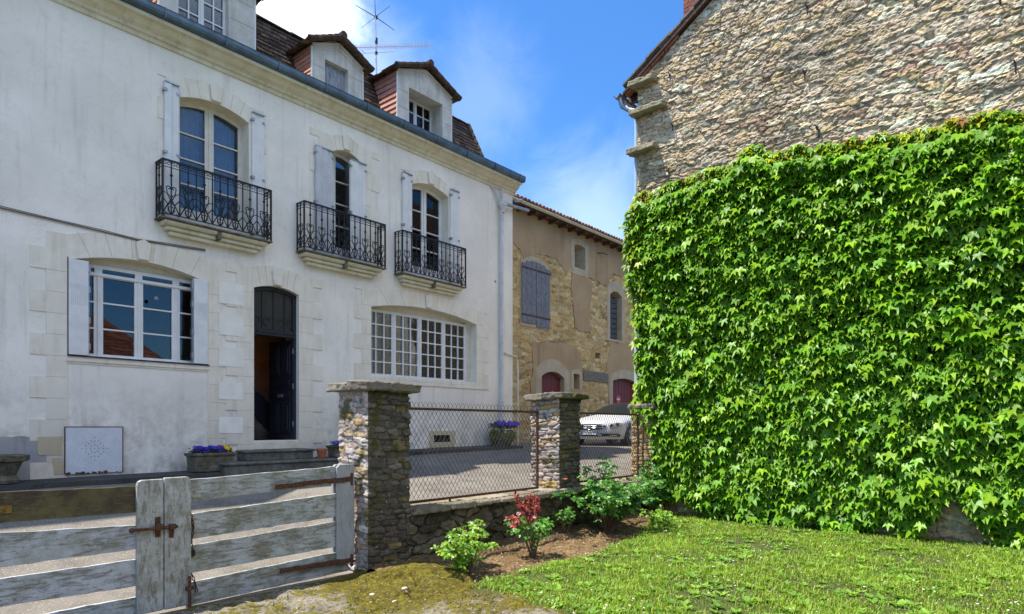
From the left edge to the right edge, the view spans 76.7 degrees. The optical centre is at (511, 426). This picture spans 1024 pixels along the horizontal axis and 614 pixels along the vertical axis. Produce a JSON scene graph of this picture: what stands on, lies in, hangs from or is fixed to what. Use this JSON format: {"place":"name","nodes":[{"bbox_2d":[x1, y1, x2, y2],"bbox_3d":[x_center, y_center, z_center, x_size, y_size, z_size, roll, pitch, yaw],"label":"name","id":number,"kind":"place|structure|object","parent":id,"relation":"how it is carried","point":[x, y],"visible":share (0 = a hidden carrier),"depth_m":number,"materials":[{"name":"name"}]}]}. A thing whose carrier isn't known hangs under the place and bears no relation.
{"place":"outdoors","nodes":[
{"label":"outdoors","id":0,"kind":"place"},
{"bbox_2d":[0,445,522,491],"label":"pavement","id":1,"kind":"structure","parent":0,"point":[74,481],"depth_m":9.36,"materials":[{"name":"grey concrete"}]},
{"bbox_2d":[0,454,29,483],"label":"stone urn","id":2,"kind":"object","parent":1,"relation":"on","point":[10,464],"visible":1,"depth_m":8.32,"materials":[{"name":"grey stone"}]},
{"bbox_2d":[184,445,236,472],"bbox_3d":[-4.858,0.508,10.449,0.364,0.425,0.698,0,0,40],"label":"flower trough","id":3,"kind":"object","parent":1,"relation":"on","point":[200,458],"visible":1,"depth_m":10.28,"materials":[{"name":"stone"}]},
{"bbox_2d":[326,440,339,456],"bbox_3d":[-3.265,0.406,12.431,0.324,0.351,0.524,0,0,40],"label":"flower trough","id":4,"kind":"object","parent":1,"relation":"on","point":[333,450],"visible":0.36,"depth_m":12.23,"materials":[{"name":"stone"}]},
{"bbox_2d":[487,420,519,445],"bbox_3d":[-0.233,0.153,15.895,0.681,0.624,0.784,0,0,40],"label":"flower tub","id":5,"kind":"object","parent":1,"relation":"on","point":[510,427],"visible":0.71,"depth_m":15.71,"materials":[{"name":"stone"}]},
{"bbox_2d":[0,439,631,613],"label":"road","id":6,"kind":"structure","parent":0,"point":[50,605],"depth_m":8.21,"materials":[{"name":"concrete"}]},
{"bbox_2d":[0,479,177,613],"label":"gate leaf","id":7,"kind":"object","parent":6,"relation":"on","point":[142,572],"visible":1,"depth_m":5.13,"materials":[{"name":"wood"}]},
{"bbox_2d":[0,0,528,479],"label":"village house","id":8,"kind":"structure","parent":6,"relation":"on","point":[244,230],"depth_m":11.15,"materials":[{"name":"white paint"}]},
{"bbox_2d":[89,264,191,362],"bbox_3d":[-5.833,-1.716,10.111,0.085,1.392,2.000,0,0,40],"label":"window frame","id":9,"kind":"structure","parent":8,"relation":"in","point":[97,302],"depth_m":10.08,"materials":[{"name":"white paint"}]},
{"bbox_2d":[180,102,242,233],"bbox_3d":[-5.193,-4.308,11.043,0.187,2.216,1.164,0,0,40],"label":"french window","id":10,"kind":"structure","parent":8,"relation":"in","point":[207,135],"depth_m":11.04,"materials":[{"name":"beige paint"}]},
{"bbox_2d":[269,340,293,438],"bbox_3d":[-4.380,-0.693,12.309,0.792,1.855,0.071,0,0,37],"label":"door","id":11,"kind":"structure","parent":8,"relation":"in","point":[281,386],"depth_m":12.28,"materials":[{"name":"black paint"}]},
{"bbox_2d":[315,448,327,458],"bbox_3d":[-3.522,0.499,11.987,0.246,0.182,0.250,0,0,40],"label":"flower pot","id":12,"kind":"object","parent":8,"relation":"on","point":[321,453],"visible":0.94,"depth_m":11.92,"materials":[{"name":"ceramic"}]},
{"bbox_2d":[333,153,348,258],"bbox_3d":[-3.474,-4.328,13.002,0.085,2.256,0.634,0,0,40],"label":"french window","id":13,"kind":"structure","parent":8,"relation":"in","point":[335,155],"depth_m":13.01,"materials":[{"name":"white paint"}]},
{"bbox_2d":[356,5,431,73],"bbox_3d":[-3.093,-9.391,16.499,0.437,2.787,2.879,0,0,40],"label":"roof antenna","id":14,"kind":"object","parent":8,"relation":"on","point":[386,46],"visible":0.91,"depth_m":16.13,"materials":[{"name":"metal"}]},
{"bbox_2d":[371,309,465,381],"bbox_3d":[-2.119,-1.770,14.625,0.146,1.420,2.970,0,0,40],"label":"window frame","id":15,"kind":"structure","parent":8,"relation":"in","point":[436,348],"depth_m":14.76,"materials":[{"name":"white paint"}]},
{"bbox_2d":[412,186,441,280],"bbox_3d":[-2.053,-4.313,14.766,0.185,2.226,1.104,0,0,40],"label":"french window","id":16,"kind":"structure","parent":8,"relation":"in","point":[426,205],"depth_m":14.83,"materials":[{"name":"white paint"}]},
{"bbox_2d":[396,194,633,442],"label":"stone barn","id":17,"kind":"structure","parent":6,"relation":"on","point":[573,329],"depth_m":24.07,"materials":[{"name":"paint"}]},
{"bbox_2d":[542,372,559,392],"bbox_3d":[1.318,-0.925,23.589,0.083,2.153,1.372,0,0,40],"label":"plank door","id":18,"kind":"structure","parent":17,"relation":"in","point":[550,382],"depth_m":23.63,"materials":[{"name":"red wood"}]},
{"bbox_2d":[613,379,632,403],"bbox_3d":[4.620,-0.668,27.491,0.101,2.738,2.007,0,0,40],"label":"plank door","id":19,"kind":"structure","parent":17,"relation":"in","point":[622,389],"depth_m":27.54,"materials":[{"name":"red wood"}]},
{"bbox_2d":[579,403,631,445],"bbox_3d":[3.374,-0.089,20.153,2.040,1.332,4.720,0,0,31],"label":"parked car","id":20,"kind":"object","parent":6,"relation":"on","point":[617,408],"visible":0.37,"depth_m":18.28,"materials":[{"name":"white paint"}]},
{"bbox_2d":[165,560,567,613],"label":"path","id":21,"kind":"structure","parent":0,"point":[335,595],"depth_m":5.92,"materials":[{"name":"stone"}]},
{"bbox_2d":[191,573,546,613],"bbox_3d":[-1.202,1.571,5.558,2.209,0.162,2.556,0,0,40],"label":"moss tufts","id":22,"kind":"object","parent":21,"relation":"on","point":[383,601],"visible":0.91,"depth_m":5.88,"materials":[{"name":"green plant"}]},
{"bbox_2d":[256,0,683,239],"label":"sky","id":23,"kind":"structure","parent":0,"point":[536,81],"materials":[{"name":"blue"}]},
{"bbox_2d":[365,509,663,595],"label":"soil","id":24,"kind":"structure","parent":0,"point":[517,548],"depth_m":8.40,"materials":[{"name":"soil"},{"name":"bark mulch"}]},
{"bbox_2d":[430,519,497,576],"bbox_3d":[-0.488,1.319,6.925,0.562,0.614,0.886,0,0,40],"label":"rose bush","id":25,"kind":"object","parent":24,"relation":"on","point":[466,551],"visible":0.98,"depth_m":6.81,"materials":[{"name":"green plant"}]},
{"bbox_2d":[504,492,554,558],"bbox_3d":[0.210,1.209,7.934,0.648,0.831,0.657,0,0,-3],"label":"rose bush","id":26,"kind":"object","parent":24,"relation":"on","point":[518,522],"visible":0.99,"depth_m":7.89,"materials":[{"name":"green plant"}]},
{"bbox_2d":[551,506,577,533],"bbox_3d":[0.774,1.375,9.311,0.358,0.501,0.422,0,0,-18],"label":"rose bush","id":27,"kind":"object","parent":24,"relation":"on","point":[566,512],"visible":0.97,"depth_m":9.32,"materials":[{"name":"green plant"}]},
{"bbox_2d":[551,456,666,533],"bbox_3d":[1.389,1.041,9.713,2.040,1.170,1.610,0,0,-19],"label":"rose bush","id":28,"kind":"object","parent":24,"relation":"on","point":[619,504],"visible":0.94,"depth_m":9.60,"materials":[{"name":"green plant"}]},
{"bbox_2d":[628,462,670,511],"bbox_3d":[2.395,1.122,11.424,0.764,1.004,0.847,0,0,40],"label":"rose bush","id":29,"kind":"object","parent":24,"relation":"on","point":[650,507],"visible":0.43,"depth_m":11.34,"materials":[{"name":"green plant"}]},
{"bbox_2d":[639,504,681,525],"bbox_3d":[2.349,1.444,10.290,0.527,0.366,0.638,0,0,-33],"label":"shrub","id":30,"kind":"object","parent":24,"relation":"on","point":[659,520],"visible":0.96,"depth_m":10.21,"materials":[{"name":"green plant"}]},
{"bbox_2d":[472,513,1023,613],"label":"lawn","id":31,"kind":"structure","parent":0,"point":[727,589],"depth_m":6.59,"materials":[{"name":"green plant"}]},
{"bbox_2d":[474,513,1023,613],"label":"clover","id":32,"kind":"object","parent":31,"relation":"on","point":[746,599],"visible":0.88,"depth_m":6.68,"materials":[{"name":"green plant"}]},
{"bbox_2d":[520,518,1018,613],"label":"daisies","id":33,"kind":"object","parent":31,"relation":"on","point":[762,574],"visible":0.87,"depth_m":6.63,"materials":[{"name":"white plant"}]},
{"label":"ground","id":34,"kind":"structure","parent":0,"visible":0},
{"bbox_2d":[326,380,421,570],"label":"stone pillar","id":35,"kind":"structure","parent":34,"relation":"on","point":[374,433],"depth_m":7.13,"materials":[{"name":"grey stone"}]},
{"bbox_2d":[163,464,354,609],"bbox_3d":[-2.344,1.038,6.315,0.131,1.260,2.010,0,0,38],"label":"gate leaf","id":36,"kind":"object","parent":35,"relation":"attached to","point":[181,564],"visible":1,"depth_m":6.18,"materials":[{"name":"wood"}]},
{"bbox_2d":[191,513,197,591],"bbox_3d":[-2.822,1.112,5.736,0.030,0.732,0.088,0,0,40],"label":"chain","id":37,"kind":"object","parent":36,"relation":"hanging from","point":[193,552],"visible":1,"depth_m":5.73,"materials":[{"name":"metal"}]},
{"bbox_2d":[406,477,646,558],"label":"garden wall","id":38,"kind":"structure","parent":34,"relation":"on","point":[431,523],"depth_m":8.41,"materials":[{"name":"stone"}]},
{"bbox_2d":[409,402,538,503],"bbox_3d":[-0.450,0.335,8.556,0.038,1.271,2.591,0,0,40],"label":"wire fence panel","id":39,"kind":"object","parent":38,"relation":"on","point":[439,409],"visible":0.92,"depth_m":8.54,"materials":[{"name":"metal"}]},
{"bbox_2d":[524,392,588,502],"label":"stone pillar","id":40,"kind":"structure","parent":38,"relation":"on","point":[559,437],"depth_m":9.85,"materials":[{"name":"grey stone"}]},
{"bbox_2d":[579,412,638,482],"bbox_3d":[1.640,0.361,10.971,0.035,1.177,2.017,0,0,40],"label":"wire fence panel","id":41,"kind":"object","parent":38,"relation":"on","point":[637,442],"visible":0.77,"depth_m":11.09,"materials":[{"name":"metal"}]},
{"bbox_2d":[627,403,656,478],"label":"stone pillar","id":42,"kind":"structure","parent":38,"relation":"on","point":[648,456],"depth_m":11.68,"materials":[{"name":"grey stone"}]},
{"bbox_2d":[642,420,643,478],"bbox_3d":[2.317,0.430,11.466,0.034,1.100,0.029,0,0,40],"label":"iron post","id":43,"kind":"object","parent":38,"relation":"on","point":[642,445],"visible":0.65,"depth_m":11.46,"materials":[{"name":"brown metal"}]},
{"bbox_2d":[612,0,1023,543],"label":"stone house","id":44,"kind":"structure","parent":34,"relation":"on","point":[712,83],"depth_m":10.12,"materials":[{"name":"beige stone"}]},
{"bbox_2d":[618,108,1023,550],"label":"ivy","id":45,"kind":"object","parent":44,"relation":"attached to","point":[871,265],"visible":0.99,"depth_m":9.58,"materials":[{"name":"green plant"}]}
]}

